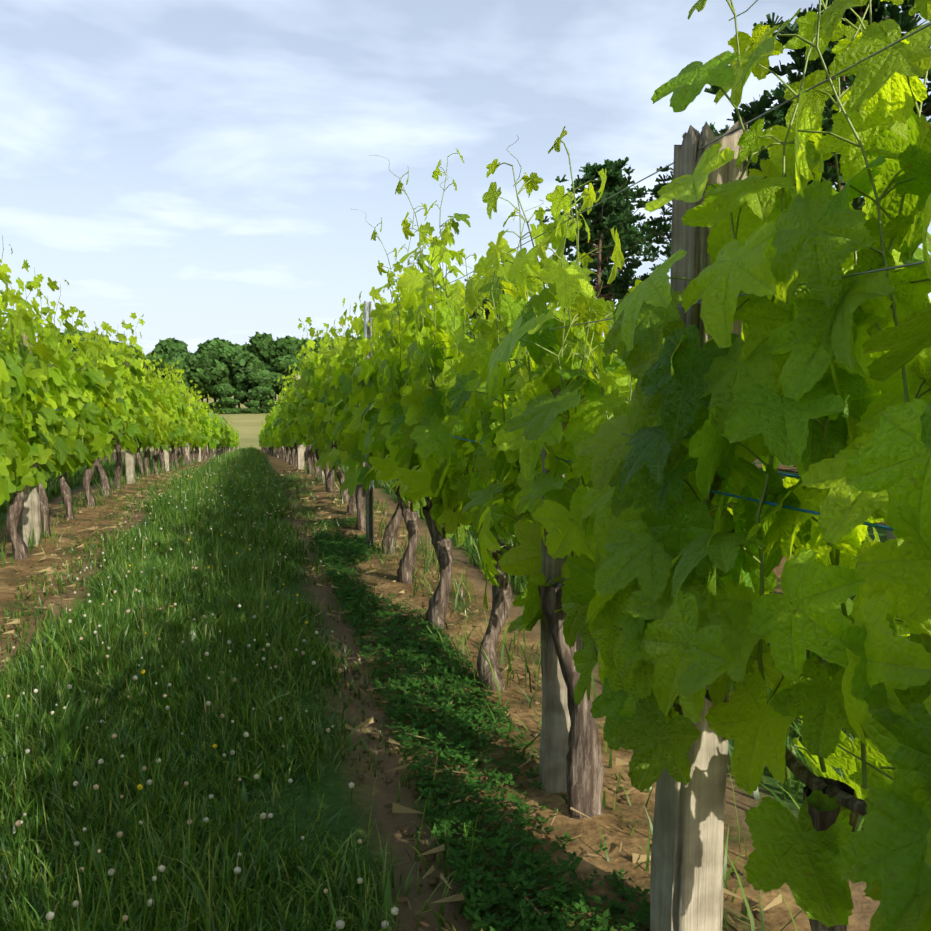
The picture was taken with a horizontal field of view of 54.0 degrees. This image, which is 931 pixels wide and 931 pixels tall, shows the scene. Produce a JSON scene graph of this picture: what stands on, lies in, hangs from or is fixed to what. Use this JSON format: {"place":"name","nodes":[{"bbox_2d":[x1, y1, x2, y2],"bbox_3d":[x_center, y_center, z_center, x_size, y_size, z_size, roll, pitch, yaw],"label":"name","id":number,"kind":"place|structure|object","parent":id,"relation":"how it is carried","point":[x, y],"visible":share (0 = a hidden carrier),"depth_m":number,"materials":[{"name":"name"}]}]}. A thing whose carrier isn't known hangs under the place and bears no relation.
{"place":"outdoors","nodes":[
{"label":"outdoors","id":0,"kind":"place"},
{"bbox_2d":[0,451,182,524],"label":"alley grass","id":1,"kind":"structure","parent":0,"point":[53,488],"depth_m":12.30,"materials":[{"name":"green plant"}]},
{"bbox_2d":[99,449,299,554],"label":"grass","id":2,"kind":"structure","parent":0,"point":[244,508],"depth_m":7.90,"materials":[{"name":"green plant"}]},
{"bbox_2d":[0,465,459,930],"bbox_3d":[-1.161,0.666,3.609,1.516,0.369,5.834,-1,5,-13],"label":"grass","id":3,"kind":"structure","parent":0,"point":[165,917],"depth_m":2.79,"materials":[{"name":"green plant"}]},
{"bbox_2d":[202,446,271,466],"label":"grass","id":4,"kind":"structure","parent":0,"point":[241,456],"depth_m":20.32,"materials":[{"name":"green plant"}]},
{"bbox_2d":[0,394,894,930],"bbox_3d":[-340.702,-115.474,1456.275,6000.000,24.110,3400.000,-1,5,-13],"label":"ground","id":5,"kind":"structure","parent":0,"point":[356,802],"depth_m":2.72,"materials":[{"name":"brown soil"}]},
{"bbox_2d":[0,235,17,505],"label":"vine","id":6,"kind":"object","parent":5,"relation":"on","point":[7,450],"visible":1,"depth_m":5.19,"materials":[{"name":"green plant"}]},
{"bbox_2d":[14,314,40,545],"bbox_3d":[-3.059,-0.168,6.368,0.123,1.764,0.122,0,5,-5],"label":"post","id":7,"kind":"object","parent":5,"relation":"on","point":[31,510],"visible":0.16,"depth_m":6.38,"materials":[{"name":"grey wood"}]},
{"bbox_2d":[0,259,57,559],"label":"vine","id":8,"kind":"object","parent":5,"relation":"on","point":[27,376],"visible":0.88,"depth_m":5.84,"materials":[{"name":"green plant"}]},
{"bbox_2d":[0,259,84,537],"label":"vine","id":9,"kind":"object","parent":5,"relation":"on","point":[57,396],"visible":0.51,"depth_m":6.57,"materials":[{"name":"green plant"}]},
{"bbox_2d":[15,289,97,519],"bbox_3d":[-3.369,-0.447,7.574,0.594,2.023,1.305,-2,6,-24],"label":"vine","id":10,"kind":"object","parent":5,"relation":"on","point":[78,448],"visible":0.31,"depth_m":7.43,"materials":[{"name":"green plant"}]},
{"bbox_2d":[58,329,110,351],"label":"tree","id":11,"kind":"object","parent":5,"relation":"on","point":[74,332],"visible":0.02,"depth_m":236.34,"materials":[{"name":"green plant"}]},
{"bbox_2d":[59,306,117,506],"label":"vine","id":12,"kind":"object","parent":5,"relation":"on","point":[98,398],"visible":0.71,"depth_m":8.23,"materials":[{"name":"green plant"}]},
{"bbox_2d":[0,466,197,691],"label":"grass","id":13,"kind":"structure","parent":5,"relation":"on","point":[140,501],"depth_m":5.72,"materials":[{"name":"green plant"}]},
{"bbox_2d":[0,453,197,567],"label":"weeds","id":14,"kind":"object","parent":5,"relation":"on","point":[76,508],"visible":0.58,"depth_m":8.48,"materials":[{"name":"green plant"}]},
{"bbox_2d":[77,323,136,495],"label":"vine","id":15,"kind":"object","parent":5,"relation":"on","point":[116,412],"visible":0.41,"depth_m":9.41,"materials":[{"name":"green plant"}]},
{"bbox_2d":[96,319,145,487],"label":"vine","id":16,"kind":"object","parent":5,"relation":"on","point":[130,430],"visible":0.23,"depth_m":10.34,"materials":[{"name":"green plant"}]},
{"bbox_2d":[122,361,134,483],"bbox_3d":[-4.148,-0.504,11.238,0.107,1.764,0.106,0,5,-2],"label":"post","id":17,"kind":"object","parent":5,"relation":"on","point":[129,461],"visible":0.27,"depth_m":11.25,"materials":[{"name":"brown wood"}]},
{"bbox_2d":[109,313,148,462],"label":"vine","id":18,"kind":"object","parent":5,"relation":"on","point":[138,380],"visible":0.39,"depth_m":11.10,"materials":[{"name":"green plant"}]},
{"bbox_2d":[122,345,160,477],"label":"vine","id":19,"kind":"object","parent":5,"relation":"on","point":[146,432],"visible":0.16,"depth_m":12.28,"materials":[{"name":"green plant"}]},
{"bbox_2d":[138,358,165,475],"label":"vine","id":20,"kind":"object","parent":5,"relation":"on","point":[156,414],"visible":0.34,"depth_m":13.50,"materials":[{"name":"green plant"}]},
{"bbox_2d":[147,353,164,380],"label":"tree","id":21,"kind":"object","parent":5,"relation":"on","point":[151,358],"visible":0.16,"depth_m":243.53,"materials":[{"name":"green plant"}]},
{"bbox_2d":[141,373,171,473],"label":"vine","id":22,"kind":"object","parent":5,"relation":"on","point":[165,420],"visible":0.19,"depth_m":14.46,"materials":[{"name":"green plant"}]},
{"bbox_2d":[145,353,179,471],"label":"vine","id":23,"kind":"object","parent":5,"relation":"on","point":[164,385],"visible":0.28,"depth_m":15.39,"materials":[{"name":"green plant"}]},
{"bbox_2d":[163,445,168,470],"bbox_3d":[-5.299,-0.628,16.113,0.104,1.764,0.103,-2,5,-21],"label":"post","id":24,"kind":"object","parent":5,"relation":"on","point":[165,452],"visible":0.08,"depth_m":16.13,"materials":[{"name":"brown wood"}]},
{"bbox_2d":[147,337,187,355],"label":"tree","id":25,"kind":"object","parent":5,"relation":"on","point":[170,345],"visible":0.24,"depth_m":269.58,"materials":[{"name":"green plant"}]},
{"bbox_2d":[156,362,184,460],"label":"vine","id":26,"kind":"object","parent":5,"relation":"on","point":[175,419],"visible":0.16,"depth_m":16.23,"materials":[{"name":"green plant"}]},
{"bbox_2d":[160,368,187,467],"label":"vine","id":27,"kind":"object","parent":5,"relation":"on","point":[181,425],"visible":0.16,"depth_m":18.13,"materials":[{"name":"green plant"}]},
{"bbox_2d":[161,360,187,468],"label":"vine","id":28,"kind":"object","parent":5,"relation":"on","point":[182,418],"visible":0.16,"depth_m":17.25,"materials":[{"name":"green plant"}]},
{"bbox_2d":[160,349,191,378],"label":"tree","id":29,"kind":"object","parent":5,"relation":"on","point":[181,353],"visible":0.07,"depth_m":241.57,"materials":[{"name":"green plant"}]},
{"bbox_2d":[160,355,192,392],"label":"tree","id":30,"kind":"object","parent":5,"relation":"on","point":[182,365],"visible":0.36,"depth_m":238.30,"materials":[{"name":"green plant"}]},
{"bbox_2d":[169,384,188,465],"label":"vine","id":31,"kind":"object","parent":5,"relation":"on","point":[186,421],"visible":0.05,"depth_m":18.94,"materials":[{"name":"green plant"}]},
{"bbox_2d":[175,381,193,464],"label":"vine","id":32,"kind":"object","parent":5,"relation":"on","point":[190,440],"visible":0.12,"depth_m":20.03,"materials":[{"name":"green plant"}]},
{"bbox_2d":[179,393,200,464],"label":"vine","id":33,"kind":"object","parent":5,"relation":"on","point":[192,426],"visible":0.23,"depth_m":20.85,"materials":[{"name":"green plant"}]},
{"bbox_2d":[182,376,199,463],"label":"vine","id":34,"kind":"object","parent":5,"relation":"on","point":[194,405],"visible":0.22,"depth_m":21.79,"materials":[{"name":"green plant"}]},
{"bbox_2d":[186,385,203,462],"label":"vine","id":35,"kind":"object","parent":5,"relation":"on","point":[199,435],"visible":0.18,"depth_m":22.81,"materials":[{"name":"green plant"}]},
{"bbox_2d":[0,460,398,930],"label":"clover flowers","id":36,"kind":"object","parent":5,"relation":"on","point":[50,915],"visible":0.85,"depth_m":2.81,"materials":[{"name":"plant"}]},
{"bbox_2d":[194,394,205,461],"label":"vine","id":37,"kind":"object","parent":5,"relation":"on","point":[203,436],"visible":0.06,"depth_m":24.64,"materials":[{"name":"green plant"}]},
{"bbox_2d":[194,394,208,460],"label":"vine","id":38,"kind":"object","parent":5,"relation":"on","point":[205,422],"visible":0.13,"depth_m":26.67,"materials":[{"name":"green plant"}]},
{"bbox_2d":[196,409,207,461],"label":"vine","id":39,"kind":"object","parent":5,"relation":"on","point":[205,432],"visible":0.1,"depth_m":25.55,"materials":[{"name":"green plant"}]},
{"bbox_2d":[183,351,222,402],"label":"tree","id":40,"kind":"object","parent":5,"relation":"on","point":[203,376],"visible":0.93,"depth_m":240.19,"materials":[{"name":"green plant"}]},
{"bbox_2d":[201,405,210,460],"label":"vine","id":41,"kind":"object","parent":5,"relation":"on","point":[207,438],"visible":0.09,"depth_m":27.52,"materials":[{"name":"green plant"}]},
{"bbox_2d":[201,398,214,459],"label":"vine","id":42,"kind":"object","parent":5,"relation":"on","point":[211,414],"visible":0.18,"depth_m":28.57,"materials":[{"name":"green plant"}]},
{"bbox_2d":[207,409,216,452],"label":"vine","id":43,"kind":"object","parent":5,"relation":"on","point":[211,443],"visible":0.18,"depth_m":31.12,"materials":[{"name":"green plant"}]},
{"bbox_2d":[204,402,219,413],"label":"wood shrub","id":44,"kind":"object","parent":5,"relation":"on","point":[216,406],"visible":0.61,"depth_m":235.19,"materials":[{"name":"green plant"}]},
{"bbox_2d":[195,337,233,401],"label":"tree","id":45,"kind":"object","parent":5,"relation":"on","point":[209,348],"visible":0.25,"depth_m":267.14,"materials":[{"name":"green plant"}]},
{"bbox_2d":[210,359,234,399],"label":"tree","id":46,"kind":"object","parent":5,"relation":"on","point":[221,387],"visible":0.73,"depth_m":244.27,"materials":[{"name":"green plant"}]},
{"bbox_2d":[214,346,241,398],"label":"tree","id":47,"kind":"object","parent":5,"relation":"on","point":[226,355],"visible":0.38,"depth_m":251.17,"materials":[{"name":"green plant"}]},
{"bbox_2d":[217,397,241,413],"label":"wood shrub","id":48,"kind":"object","parent":5,"relation":"on","point":[226,404],"visible":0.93,"depth_m":234.06,"materials":[{"name":"green plant"}]},
{"bbox_2d":[225,373,250,409],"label":"tree","id":49,"kind":"object","parent":5,"relation":"on","point":[240,389],"visible":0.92,"depth_m":243.57,"materials":[{"name":"green plant"}]},
{"bbox_2d":[230,348,264,388],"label":"tree","id":50,"kind":"object","parent":5,"relation":"on","point":[248,361],"visible":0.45,"depth_m":250.05,"materials":[{"name":"green plant"}]},
{"bbox_2d":[242,400,260,413],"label":"wood shrub","id":51,"kind":"object","parent":5,"relation":"on","point":[252,406],"visible":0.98,"depth_m":236.69,"materials":[{"name":"green plant"}]},
{"bbox_2d":[245,368,276,407],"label":"tree","id":52,"kind":"object","parent":5,"relation":"on","point":[263,380],"visible":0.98,"depth_m":240.05,"materials":[{"name":"green plant"}]},
{"bbox_2d":[258,399,274,413],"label":"wood shrub","id":53,"kind":"object","parent":5,"relation":"on","point":[266,408],"visible":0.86,"depth_m":239.03,"materials":[{"name":"green plant"}]},
{"bbox_2d":[265,402,275,452],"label":"vine","id":54,"kind":"object","parent":5,"relation":"on","point":[267,417],"visible":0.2,"depth_m":33.93,"materials":[{"name":"green plant"}]},
{"bbox_2d":[247,332,302,406],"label":"tree","id":55,"kind":"object","parent":5,"relation":"on","point":[261,347],"visible":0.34,"depth_m":251.01,"materials":[{"name":"green plant"}]},
{"bbox_2d":[273,402,285,460],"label":"vine","id":56,"kind":"object","parent":5,"relation":"on","point":[275,445],"visible":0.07,"depth_m":24.51,"materials":[{"name":"green plant"}]},
{"bbox_2d":[274,398,288,461],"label":"vine","id":57,"kind":"object","parent":5,"relation":"on","point":[278,429],"visible":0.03,"depth_m":23.64,"materials":[{"name":"green plant"}]},
{"bbox_2d":[277,393,288,462],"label":"vine","id":58,"kind":"object","parent":5,"relation":"on","point":[287,448],"visible":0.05,"depth_m":22.69,"materials":[{"name":"green plant"}]},
{"bbox_2d":[271,354,299,392],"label":"tree","id":59,"kind":"object","parent":5,"relation":"on","point":[280,365],"visible":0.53,"depth_m":243.85,"materials":[{"name":"green plant"}]},
{"bbox_2d":[277,375,294,465],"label":"vine","id":60,"kind":"object","parent":5,"relation":"on","point":[283,426],"visible":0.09,"depth_m":19.12,"materials":[{"name":"green plant"}]},
{"bbox_2d":[281,380,292,464],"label":"vine","id":61,"kind":"object","parent":5,"relation":"on","point":[291,448],"visible":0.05,"depth_m":19.87,"materials":[{"name":"green plant"}]},
{"bbox_2d":[278,369,300,466],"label":"vine","id":62,"kind":"object","parent":5,"relation":"on","point":[285,408],"visible":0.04,"depth_m":18.23,"materials":[{"name":"green plant"}]},
{"bbox_2d":[286,367,304,467],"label":"vine","id":63,"kind":"object","parent":5,"relation":"on","point":[291,393],"visible":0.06,"depth_m":15.97,"materials":[{"name":"green plant"}]},
{"bbox_2d":[284,362,306,467],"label":"vine","id":64,"kind":"object","parent":5,"relation":"on","point":[292,380],"visible":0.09,"depth_m":16.93,"materials":[{"name":"green plant"}]},
{"bbox_2d":[274,337,318,360],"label":"tree","id":65,"kind":"object","parent":5,"relation":"on","point":[291,348],"visible":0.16,"depth_m":251.15,"materials":[{"name":"green plant"}]},
{"bbox_2d":[295,374,303,468],"bbox_3d":[-2.898,-0.689,15.964,0.142,1.821,0.120,-1,5,-10],"label":"post","id":66,"kind":"object","parent":5,"relation":"on","point":[300,456],"visible":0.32,"depth_m":15.96,"materials":[{"name":"brown wood"}]},
{"bbox_2d":[289,371,312,471],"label":"vine","id":67,"kind":"object","parent":5,"relation":"on","point":[292,442],"depth_m":14.35,"materials":[{"name":"green plant"}]},
{"bbox_2d":[288,352,319,464],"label":"vine","id":68,"kind":"object","parent":5,"relation":"on","point":[293,407],"visible":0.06,"depth_m":15.25,"materials":[{"name":"green plant"}]},
{"bbox_2d":[294,351,313,473],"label":"vine","id":69,"kind":"object","parent":5,"relation":"on","point":[309,455],"visible":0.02,"depth_m":13.49,"materials":[{"name":"green plant"}]},
{"bbox_2d":[293,322,330,474],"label":"vine","id":70,"kind":"object","parent":5,"relation":"on","point":[299,434],"visible":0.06,"depth_m":12.57,"materials":[{"name":"green plant"}]},
{"bbox_2d":[295,332,335,480],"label":"vine","id":71,"kind":"object","parent":5,"relation":"on","point":[305,417],"visible":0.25,"depth_m":11.39,"materials":[{"name":"green plant"}]},
{"bbox_2d":[297,317,334,484],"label":"vine","id":72,"kind":"object","parent":5,"relation":"on","point":[308,374],"visible":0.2,"depth_m":10.76,"materials":[{"name":"green plant"}]},
{"bbox_2d":[311,316,349,492],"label":"vine","id":73,"kind":"object","parent":5,"relation":"on","point":[319,408],"visible":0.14,"depth_m":9.76,"materials":[{"name":"green plant"}]},
{"bbox_2d":[315,322,354,500],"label":"vine","id":74,"kind":"object","parent":5,"relation":"on","point":[324,372],"visible":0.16,"depth_m":8.89,"materials":[{"name":"green plant"}]},
{"bbox_2d":[316,317,380,514],"bbox_3d":[-0.975,-0.368,7.851,0.610,1.809,1.243,0,5,-13],"label":"vine","id":75,"kind":"object","parent":5,"relation":"on","point":[335,412],"visible":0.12,"depth_m":7.84,"materials":[{"name":"green plant"}]},
{"bbox_2d":[326,293,387,530],"bbox_3d":[-0.801,-0.357,7.051,0.498,1.933,1.256,0,6,-14],"label":"vine","id":76,"kind":"object","parent":5,"relation":"on","point":[350,455],"visible":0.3,"depth_m":7.05,"materials":[{"name":"green plant"}]},
{"bbox_2d":[364,301,373,545],"bbox_3d":[-0.664,-0.209,6.292,0.048,1.820,0.038,-3,6,-33],"label":"trellis post","id":77,"kind":"object","parent":5,"relation":"on","point":[369,492],"visible":0.43,"depth_m":6.32,"materials":[{"name":"metal"}]},
{"bbox_2d":[340,287,406,554],"bbox_3d":[-0.510,-0.230,5.983,0.610,1.866,1.243,0,6,-15],"label":"vine","id":78,"kind":"object","parent":5,"relation":"on","point":[366,386],"visible":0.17,"depth_m":6.01,"materials":[{"name":"green plant"}]},
{"bbox_2d":[0,468,781,930],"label":"dead leaves","id":79,"kind":"object","parent":5,"relation":"on","point":[398,808],"visible":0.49,"depth_m":3.00,"materials":[{"name":"brown plant"}]},
{"bbox_2d":[355,203,431,583],"bbox_3d":[-0.324,-0.335,5.080,0.529,2.296,1.258,-2,7,-13],"label":"vine","id":80,"kind":"object","parent":5,"relation":"on","point":[390,319],"visible":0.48,"depth_m":4.92,"materials":[{"name":"green plant"}]},
{"bbox_2d":[272,473,566,930],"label":"dead leaves","id":81,"kind":"object","parent":5,"relation":"on","point":[283,479],"visible":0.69,"depth_m":3.34,"materials":[{"name":"green plant"}]},
{"bbox_2d":[376,149,485,629],"bbox_3d":[-0.116,-0.281,4.106,0.529,2.366,1.258,-2,5,-14],"label":"vine","id":82,"kind":"object","parent":5,"relation":"on","point":[425,420],"visible":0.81,"depth_m":3.87,"materials":[{"name":"green plant"}]},
{"bbox_2d":[309,516,649,930],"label":"clover","id":83,"kind":"object","parent":5,"relation":"on","point":[556,894],"visible":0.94,"depth_m":2.61,"materials":[{"name":"green plant"}]},
{"bbox_2d":[436,200,552,690],"bbox_3d":[0.142,0.010,3.318,0.530,1.868,1.413,-1,5,-13],"label":"vine","id":84,"kind":"object","parent":5,"relation":"on","point":[479,415],"visible":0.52,"depth_m":3.08,"materials":[{"name":"green plant"}]},
{"bbox_2d":[461,259,535,366],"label":"pine","id":85,"kind":"object","parent":5,"relation":"on","point":[486,312],"depth_m":79.44,"materials":[{"name":"green plant"}]},
{"bbox_2d":[302,462,802,930],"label":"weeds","id":86,"kind":"object","parent":5,"relation":"on","point":[510,670],"visible":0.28,"depth_m":3.46,"materials":[{"name":"green plant"}]},
{"bbox_2d":[539,386,570,793],"bbox_3d":[0.263,0.393,2.501,0.122,1.255,0.127,0,5,-2],"label":"post","id":87,"kind":"object","parent":5,"relation":"on","point":[555,730],"visible":0.28,"depth_m":2.50,"materials":[{"name":"grey wood"}]},
{"bbox_2d":[482,126,636,819],"bbox_3d":[0.301,0.065,2.338,0.504,1.954,1.258,0,5,0],"label":"vine","id":88,"kind":"object","parent":5,"relation":"on","point":[585,374],"visible":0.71,"depth_m":2.35,"materials":[{"name":"green plant"}]},
{"bbox_2d":[538,156,666,301],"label":"pine","id":89,"kind":"object","parent":5,"relation":"on","point":[617,214],"visible":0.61,"depth_m":55.60,"materials":[{"name":"green plant"}]},
{"bbox_2d":[550,183,670,335],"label":"pine","id":90,"kind":"object","parent":5,"relation":"on","point":[637,249],"visible":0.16,"depth_m":67.66,"materials":[{"name":"green plant"}]},
{"bbox_2d":[632,122,763,260],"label":"pine","id":91,"kind":"object","parent":5,"relation":"on","point":[665,227],"visible":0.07,"depth_m":47.32,"materials":[{"name":"green plant"}]},
{"bbox_2d":[650,117,747,930],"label":"post","id":92,"kind":"object","parent":5,"relation":"on","point":[686,887],"visible":0.37,"depth_m":1.78,"materials":[{"name":"grey wood"}]},
{"bbox_2d":[329,403,892,530],"bbox_3d":[-3.096,-0.429,17.012,0.193,1.837,42.500,-1,5,-13],"label":"wire","id":93,"kind":"object","parent":92,"relation":"attached to","point":[809,511],"depth_m":1.42,"materials":[{"name":"grey metal"}]},
{"bbox_2d":[319,23,930,353],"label":"trellis wire","id":94,"kind":"object","parent":92,"relation":"attached to","point":[870,56],"visible":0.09,"depth_m":1.43,"materials":[{"name":"grey metal"}]},
{"bbox_2d":[576,282,700,792],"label":"grapevine leaves","id":95,"kind":"object","parent":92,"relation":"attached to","point":[653,739],"visible":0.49,"depth_m":1.67,"materials":[{"name":"green plant"}]},
{"bbox_2d":[580,0,930,930],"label":"vine","id":96,"kind":"object","parent":5,"relation":"on","point":[796,374],"visible":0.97,"depth_m":1.32,"materials":[{"name":"green plant"}]},
{"bbox_2d":[740,70,831,176],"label":"pine","id":97,"kind":"object","parent":5,"relation":"on","point":[782,86],"visible":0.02,"depth_m":50.94,"materials":[{"name":"green plant"}]},
{"bbox_2d":[704,0,930,202],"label":"pine","id":98,"kind":"object","parent":5,"relation":"on","point":[905,21],"visible":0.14,"depth_m":35.83,"materials":[{"name":"green plant"}]},
{"bbox_2d":[752,35,930,209],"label":"pine","id":99,"kind":"object","parent":5,"relation":"on","point":[827,120],"visible":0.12,"depth_m":29.36,"materials":[{"name":"green plant"}]},
{"bbox_2d":[793,296,930,479],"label":"row vine","id":100,"kind":"object","parent":5,"relation":"on","point":[800,468],"visible":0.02,"depth_m":5.06,"materials":[{"name":"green plant"}]},
{"bbox_2d":[0,0,930,355],"label":"sky","id":101,"kind":"structure","parent":0,"point":[201,169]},
{"bbox_2d":[312,463,893,830],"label":"alley grass","id":102,"kind":"structure","parent":0,"point":[789,774],"depth_m":3.24,"materials":[{"name":"green plant"}]},
{"bbox_2d":[354,260,930,365],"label":"wire","id":103,"kind":"object","parent":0,"point":[884,269],"depth_m":1.21,"materials":[{"name":"grey metal"}]},
{"bbox_2d":[467,518,893,780],"bbox_3d":[-8.773,-0.599,41.438,0.015,5.042,92.500,-1,5,-13],"label":"trellis wire","id":104,"kind":"object","parent":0,"point":[870,765],"depth_m":1.31,"materials":[{"name":"grey metal"}]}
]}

